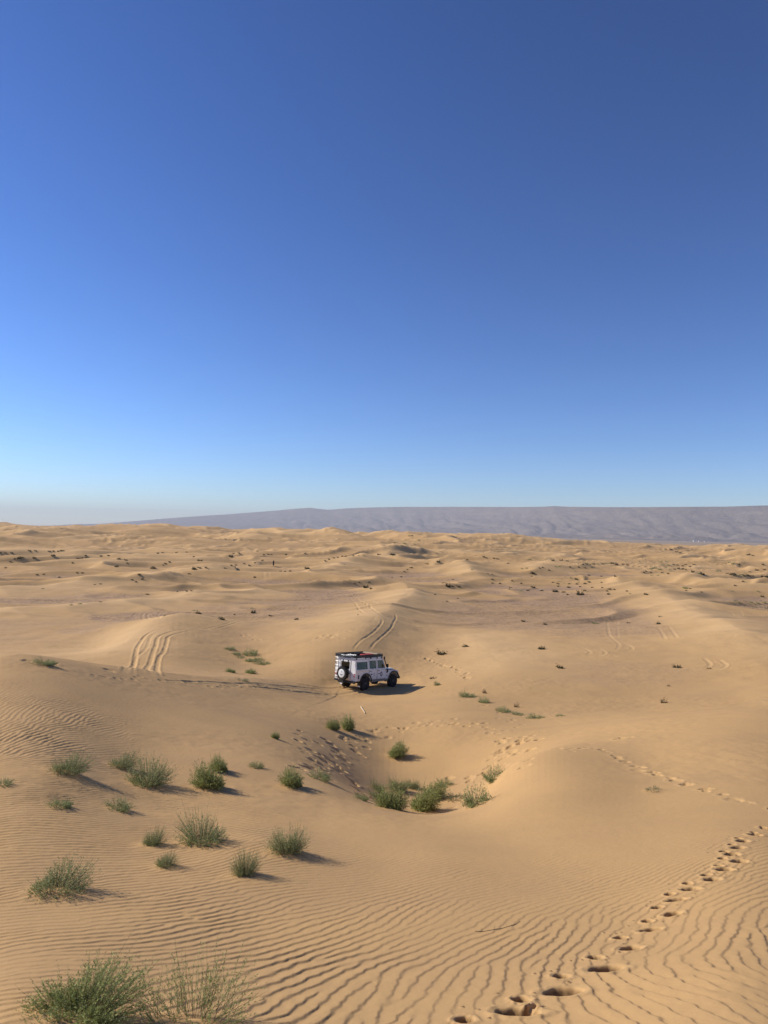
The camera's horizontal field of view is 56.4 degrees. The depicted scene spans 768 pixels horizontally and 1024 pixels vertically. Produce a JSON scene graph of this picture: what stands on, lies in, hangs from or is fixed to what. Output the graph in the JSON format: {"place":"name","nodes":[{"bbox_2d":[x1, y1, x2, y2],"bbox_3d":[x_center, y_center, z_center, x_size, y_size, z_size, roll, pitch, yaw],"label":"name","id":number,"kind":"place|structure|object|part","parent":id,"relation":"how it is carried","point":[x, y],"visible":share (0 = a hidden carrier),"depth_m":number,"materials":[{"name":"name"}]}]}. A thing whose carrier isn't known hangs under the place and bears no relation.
{"place":"outdoors","nodes":[
{"label":"outdoors","id":0,"kind":"place"},
{"bbox_2d":[0,522,767,1023],"bbox_3d":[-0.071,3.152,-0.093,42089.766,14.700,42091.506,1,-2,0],"label":"sand ground","id":1,"kind":"structure","parent":0,"point":[596,868],"depth_m":15.71,"materials":[{"name":"beige sand"}]},
{"bbox_2d":[0,777,14,787],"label":"desert shrub","id":2,"kind":"object","parent":1,"relation":"on","point":[6,782],"visible":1,"depth_m":11.17,"materials":[{"name":"green plant"}]},
{"bbox_2d":[29,655,58,665],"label":"desert shrub","id":3,"kind":"object","parent":1,"relation":"on","point":[52,662],"visible":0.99,"depth_m":23.53,"materials":[{"name":"green plant"}]},
{"bbox_2d":[44,797,74,809],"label":"desert shrub","id":4,"kind":"object","parent":1,"relation":"on","point":[64,804],"visible":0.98,"depth_m":10.38,"materials":[{"name":"green plant"}]},
{"bbox_2d":[22,853,102,903],"bbox_3d":[-3.195,3.598,7.123,0.702,0.394,0.888,2,-2,-10],"label":"desert shrub","id":5,"kind":"object","parent":1,"relation":"on","point":[52,880],"visible":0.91,"depth_m":7.13,"materials":[{"name":"green plant"}]},
{"bbox_2d":[48,749,97,776],"bbox_3d":[-5.439,4.332,12.474,0.811,0.480,0.800,1,-2,7],"label":"desert shrub","id":6,"kind":"object","parent":1,"relation":"on","point":[72,765],"visible":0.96,"depth_m":12.43,"materials":[{"name":"green plant"}]},
{"bbox_2d":[16,934,180,1023],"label":"desert shrub","id":7,"kind":"object","parent":1,"relation":"on","point":[75,998],"visible":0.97,"depth_m":3.87,"materials":[{"name":"green plant"}]},
{"bbox_2d":[101,795,134,813],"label":"desert shrub","id":8,"kind":"object","parent":1,"relation":"on","point":[126,807],"visible":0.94,"depth_m":11.15,"materials":[{"name":"green plant"}]},
{"bbox_2d":[108,743,145,769],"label":"desert shrub","id":9,"kind":"object","parent":1,"relation":"on","point":[122,762],"visible":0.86,"depth_m":14.44,"materials":[{"name":"green plant"}]},
{"bbox_2d":[123,753,183,787],"bbox_3d":[-4.424,4.828,13.530,1.123,0.661,1.042,1,-2,16],"label":"desert shrub","id":10,"kind":"object","parent":1,"relation":"on","point":[156,779],"visible":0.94,"depth_m":13.44,"materials":[{"name":"green plant"}]},
{"bbox_2d":[141,823,171,846],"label":"desert shrub","id":11,"kind":"object","parent":1,"relation":"on","point":[153,841],"visible":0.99,"depth_m":9.32,"materials":[{"name":"green plant"}]},
{"bbox_2d":[153,845,184,868],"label":"desert shrub","id":12,"kind":"object","parent":1,"relation":"on","point":[166,861],"visible":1,"depth_m":8.38,"materials":[{"name":"green plant"}]},
{"bbox_2d":[108,928,274,1023],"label":"desert shrub","id":13,"kind":"object","parent":1,"relation":"on","point":[205,998],"visible":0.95,"depth_m":4.17,"materials":[{"name":"green plant"}]},
{"bbox_2d":[173,802,229,848],"bbox_3d":[-2.431,4.158,9.581,0.822,0.529,0.931,2,-2,-11],"label":"desert shrub","id":14,"kind":"object","parent":1,"relation":"on","point":[208,837],"visible":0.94,"depth_m":9.56,"materials":[{"name":"green plant"}]},
{"bbox_2d":[187,758,225,790],"bbox_3d":[-3.427,5.009,13.927,0.889,0.760,0.763,1,-2,12],"label":"desert shrub","id":15,"kind":"object","parent":1,"relation":"on","point":[207,778],"visible":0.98,"depth_m":13.81,"materials":[{"name":"green plant"}]},
{"bbox_2d":[207,751,228,772],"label":"desert shrub","id":16,"kind":"object","parent":1,"relation":"on","point":[222,766],"visible":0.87,"depth_m":15.43,"materials":[{"name":"green plant"}]},
{"bbox_2d":[228,847,263,876],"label":"desert shrub","id":17,"kind":"object","parent":1,"relation":"on","point":[240,869],"visible":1,"depth_m":8.18,"materials":[{"name":"green plant"}]},
{"bbox_2d":[241,648,258,656],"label":"desert shrub","id":18,"kind":"object","parent":1,"relation":"on","point":[251,652],"visible":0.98,"depth_m":55.44,"materials":[{"name":"green plant"}]},
{"bbox_2d":[245,668,256,673],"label":"desert shrub","id":19,"kind":"object","parent":1,"relation":"on","point":[249,671],"visible":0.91,"depth_m":46.78,"materials":[{"name":"green plant"}]},
{"bbox_2d":[245,654,264,662],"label":"desert shrub","id":20,"kind":"object","parent":1,"relation":"on","point":[255,659],"visible":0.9,"depth_m":53.19,"materials":[{"name":"green plant"}]},
{"bbox_2d":[248,760,264,768],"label":"desert shrub","id":21,"kind":"object","parent":1,"relation":"on","point":[256,765],"visible":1,"depth_m":16.32,"materials":[{"name":"green plant"}]},
{"bbox_2d":[253,659,269,664],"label":"desert shrub","id":22,"kind":"object","parent":1,"relation":"on","point":[260,662],"visible":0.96,"depth_m":51.99,"materials":[{"name":"green plant"}]},
{"bbox_2d":[270,730,279,738],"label":"desert shrub","id":23,"kind":"object","parent":1,"relation":"on","point":[275,735],"visible":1,"depth_m":21.87,"materials":[{"name":"green plant"}]},
{"bbox_2d":[262,822,318,856],"bbox_3d":[-1.263,4.232,9.305,0.607,0.442,0.713,0,-2,33],"label":"desert shrub","id":24,"kind":"object","parent":1,"relation":"on","point":[289,845],"visible":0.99,"depth_m":9.28,"materials":[{"name":"green plant"}]},
{"bbox_2d":[275,764,305,788],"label":"desert shrub","id":25,"kind":"object","parent":1,"relation":"on","point":[293,780],"visible":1,"depth_m":14.90,"materials":[{"name":"green plant"}]},
{"bbox_2d":[307,767,331,781],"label":"desert shrub","id":26,"kind":"object","parent":1,"relation":"on","point":[320,775],"visible":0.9,"depth_m":16.74,"materials":[{"name":"green plant"}]},
{"bbox_2d":[324,716,341,730],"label":"desert shrub","id":27,"kind":"object","parent":1,"relation":"on","point":[333,725],"visible":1,"depth_m":29.07,"materials":[{"name":"green plant"}]},
{"bbox_2d":[340,712,355,730],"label":"desert shrub","id":28,"kind":"object","parent":1,"relation":"on","point":[347,724],"visible":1,"depth_m":30.10,"materials":[{"name":"green plant"}]},
{"bbox_2d":[354,793,368,801],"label":"desert shrub","id":29,"kind":"object","parent":1,"relation":"on","point":[365,798],"visible":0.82,"depth_m":15.61,"materials":[{"name":"green plant"}]},
{"bbox_2d":[334,651,399,690],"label":"off road car","id":30,"kind":"object","parent":1,"relation":"on","point":[363,672],"visible":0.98,"depth_m":45.35,"materials":[{"name":"white paint"}]},
{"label":"rear door","id":31,"kind":"part","parent":30,"relation":"part of","materials":[{"name":"white paint"}]},
{"bbox_2d":[351,652,363,654],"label":"storage box","id":32,"kind":"object","parent":30,"relation":"on","point":[356,653],"visible":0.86,"depth_m":46.15,"materials":[{"name":"black plastic"}]},
{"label":"quarter window","id":33,"kind":"part","parent":30,"relation":"part of","materials":[{"name":"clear glass"}]},
{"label":"side door","id":34,"kind":"part","parent":30,"relation":"part of","materials":[{"name":"white paint"}]},
{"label":"side door","id":35,"kind":"part","parent":30,"relation":"part of","materials":[{"name":"white paint"}]},
{"bbox_2d":[367,788,383,797],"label":"desert shrub","id":36,"kind":"object","parent":1,"relation":"on","point":[373,793],"visible":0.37,"depth_m":20.04,"materials":[{"name":"green plant"}]},
{"bbox_2d":[368,776,387,792],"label":"desert shrub","id":37,"kind":"object","parent":1,"relation":"on","point":[375,787],"visible":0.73,"depth_m":21.80,"materials":[{"name":"green plant"}]},
{"bbox_2d":[368,781,413,809],"bbox_3d":[0.175,5.872,14.937,0.858,0.602,0.742,2,-2,-29],"label":"desert shrub","id":38,"kind":"object","parent":1,"relation":"on","point":[392,799],"visible":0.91,"depth_m":14.85,"materials":[{"name":"green plant"}]},
{"bbox_2d":[52,535,733,594],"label":"distant scrub","id":39,"kind":"object","parent":1,"relation":"on","point":[392,577],"visible":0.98,"depth_m":168.63,"materials":[{"name":"green plant"}]},
{"bbox_2d":[384,773,409,790],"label":"desert shrub","id":40,"kind":"object","parent":1,"relation":"on","point":[396,785],"visible":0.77,"depth_m":23.02,"materials":[{"name":"green plant"}]},
{"bbox_2d":[387,739,409,757],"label":"desert shrub","id":41,"kind":"object","parent":1,"relation":"on","point":[396,751],"visible":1,"depth_m":27.61,"materials":[{"name":"green plant"}]},
{"bbox_2d":[404,779,422,788],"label":"desert shrub","id":42,"kind":"object","parent":1,"relation":"on","point":[414,785],"visible":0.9,"depth_m":23.67,"materials":[{"name":"green plant"}]},
{"bbox_2d":[410,778,441,811],"bbox_3d":[1.189,7.997,20.318,1.333,0.959,1.020,5,-4,-66],"label":"desert shrub","id":43,"kind":"object","parent":1,"relation":"on","point":[425,801],"visible":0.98,"depth_m":20.18,"materials":[{"name":"green plant"}]},
{"bbox_2d":[427,778,450,800],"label":"desert shrub","id":44,"kind":"object","parent":1,"relation":"on","point":[441,791],"visible":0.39,"depth_m":22.16,"materials":[{"name":"green plant"}]},
{"bbox_2d":[433,777,454,786],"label":"desert shrub","id":45,"kind":"object","parent":1,"relation":"on","point":[446,783],"visible":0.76,"depth_m":24.04,"materials":[{"name":"green plant"}]},
{"bbox_2d":[440,790,465,800],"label":"desert shrub","id":46,"kind":"object","parent":1,"relation":"on","point":[450,796],"visible":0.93,"depth_m":21.82,"materials":[{"name":"green plant"}]},
{"bbox_2d":[457,689,478,697],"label":"desert shrub","id":47,"kind":"object","parent":1,"relation":"on","point":[462,694],"visible":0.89,"depth_m":39.65,"materials":[{"name":"green plant"}]},
{"bbox_2d":[461,782,491,807],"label":"desert shrub","id":48,"kind":"object","parent":1,"relation":"on","point":[471,802],"visible":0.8,"depth_m":15.18,"materials":[{"name":"green plant"}]},
{"bbox_2d":[477,696,489,703],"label":"desert shrub","id":49,"kind":"object","parent":1,"relation":"on","point":[483,701],"visible":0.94,"depth_m":37.78,"materials":[{"name":"green plant"}]},
{"bbox_2d":[482,764,505,783],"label":"desert shrub","id":50,"kind":"object","parent":1,"relation":"on","point":[488,778],"visible":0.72,"depth_m":21.95,"materials":[{"name":"green plant"}]},
{"bbox_2d":[494,706,510,712],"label":"desert shrub","id":51,"kind":"object","parent":1,"relation":"on","point":[504,710],"visible":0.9,"depth_m":35.27,"materials":[{"name":"green plant"}]},
{"bbox_2d":[525,713,545,718],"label":"desert shrub","id":52,"kind":"object","parent":1,"relation":"on","point":[531,717],"visible":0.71,"depth_m":33.42,"materials":[{"name":"green plant"}]},
{"bbox_2d":[398,535,767,608],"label":"sparse grass","id":53,"kind":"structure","parent":1,"relation":"on","point":[652,569],"depth_m":250.49,"materials":[{"name":"green plant"}]},
{"bbox_2d":[0,0,767,525],"label":"sky","id":54,"kind":"structure","parent":0,"point":[256,255],"materials":[{"name":"blue"}]},
{"bbox_2d":[51,505,767,542],"bbox_3d":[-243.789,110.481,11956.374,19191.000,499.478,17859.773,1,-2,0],"label":"mountains","id":55,"kind":"structure","parent":0,"point":[744,524],"depth_m":8805.57,"materials":[{"name":"grey stone"}]},
{"bbox_2d":[475,919,519,931],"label":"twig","id":56,"kind":"object","parent":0,"point":[494,928],"visible":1,"depth_m":6.66,"materials":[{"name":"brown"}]},
{"bbox_2d":[645,785,664,792],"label":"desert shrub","id":57,"kind":"object","parent":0,"point":[647,789],"visible":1,"depth_m":14.14,"materials":[{"name":"green plant"}]}
]}

